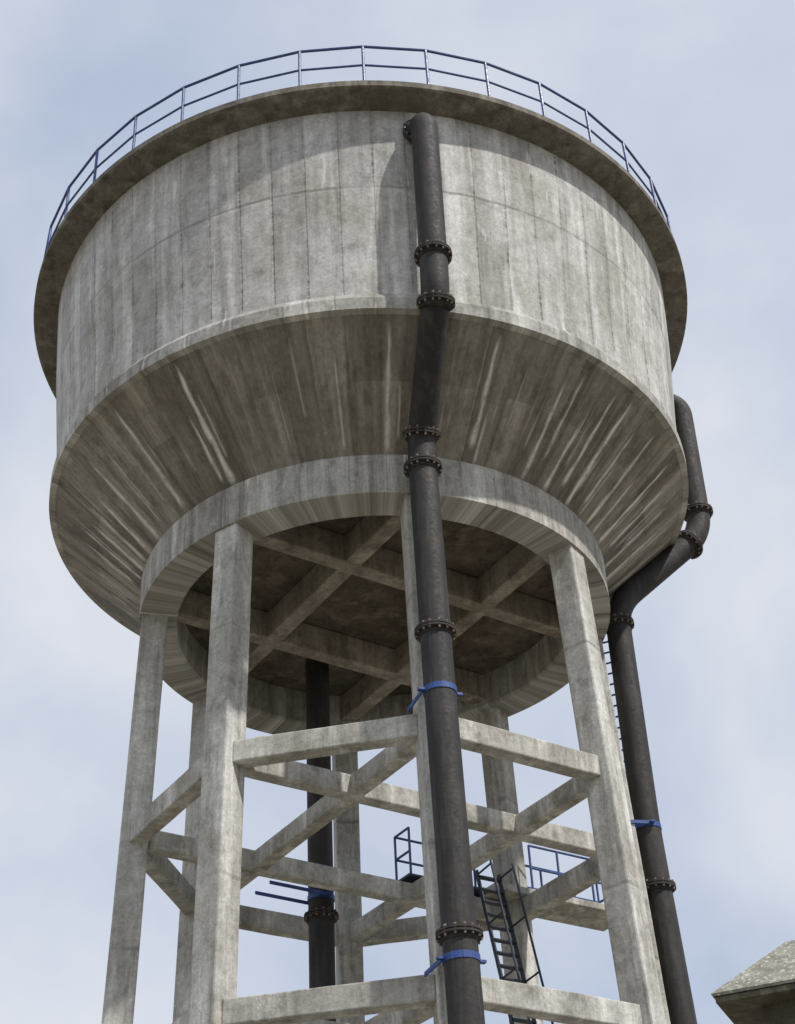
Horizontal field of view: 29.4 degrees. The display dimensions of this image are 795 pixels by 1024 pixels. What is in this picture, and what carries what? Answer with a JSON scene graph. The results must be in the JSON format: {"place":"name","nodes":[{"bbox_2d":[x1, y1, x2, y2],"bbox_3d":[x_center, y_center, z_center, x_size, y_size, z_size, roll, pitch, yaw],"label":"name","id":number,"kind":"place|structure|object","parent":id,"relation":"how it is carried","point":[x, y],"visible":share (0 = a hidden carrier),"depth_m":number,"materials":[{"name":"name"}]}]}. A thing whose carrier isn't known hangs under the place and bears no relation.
{"place":"outdoors","nodes":[
{"label":"outdoors","id":0,"kind":"place"},
{"bbox_2d":[34,80,688,1023],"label":"water tower","id":1,"kind":"structure","parent":0,"point":[226,316],"depth_m":39.24,"materials":[{"name":"grey concrete"}]},
{"bbox_2d":[255,658,338,1021],"bbox_3d":[-2.400,14.266,37.735,2.272,25.100,1.015,19,-42,-28],"label":"water pipe","id":2,"kind":"object","parent":1,"relation":"attached to","point":[321,916],"visible":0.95,"depth_m":40.86,"materials":[{"name":"black metal"}]},
{"bbox_2d":[43,45,671,258],"bbox_3d":[-1.124,-6.045,49.111,20.454,1.620,20.465,-3,-36,-1],"label":"roof railing","id":3,"kind":"object","parent":1,"relation":"on","point":[362,65],"visible":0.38,"depth_m":42.08,"materials":[{"name":"grey metal"}]},
{"bbox_2d":[402,112,486,1023],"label":"water pipe","id":4,"kind":"object","parent":1,"relation":"attached to","point":[459,935],"visible":1,"depth_m":33.86,"materials":[{"name":"black metal"}]},
{"bbox_2d":[393,826,603,902],"bbox_3d":[3.277,10.344,43.186,7.290,1.449,1.270,18,-42,-27],"label":"walkway railing","id":5,"kind":"object","parent":1,"relation":"on","point":[530,866],"visible":0.34,"depth_m":43.05,"materials":[{"name":"blue metal"}]},
{"bbox_2d":[475,859,553,1023],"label":"steel stair","id":6,"kind":"object","parent":1,"relation":"in","point":[501,915],"visible":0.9,"depth_m":40.11,"materials":[{"name":"black metal"}]},
{"bbox_2d":[602,641,625,772],"bbox_3d":[6.670,13.265,37.246,0.548,25.300,0.120,-17,-38,18],"label":"access ladder","id":7,"kind":"object","parent":1,"relation":"attached to","point":[611,684],"visible":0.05,"depth_m":43.49,"materials":[{"name":"black metal"}]},
{"bbox_2d":[606,394,712,1023],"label":"water pipe","id":8,"kind":"object","parent":1,"relation":"attached to","point":[631,593],"visible":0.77,"depth_m":41.65,"materials":[{"name":"black metal"}]},
{"bbox_2d":[0,0,794,1023],"label":"sky","id":9,"kind":"structure","parent":0,"point":[701,93],"materials":[{"name":"blue"}]},
{"bbox_2d":[711,940,794,998],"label":"hip roof","id":10,"kind":"structure","parent":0,"point":[775,967],"depth_m":23.73,"materials":[{"name":"concrete"},{"name":"lichen"}]},
{"bbox_2d":[761,1000,794,1023],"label":"walls","id":11,"kind":"structure","parent":0,"point":[780,1013],"depth_m":23.55,"materials":[{"name":"paint"}]},
{"bbox_2d":[715,983,794,1023],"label":"soffit","id":12,"kind":"structure","parent":11,"relation":"on","point":[741,1008],"depth_m":23.54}
]}

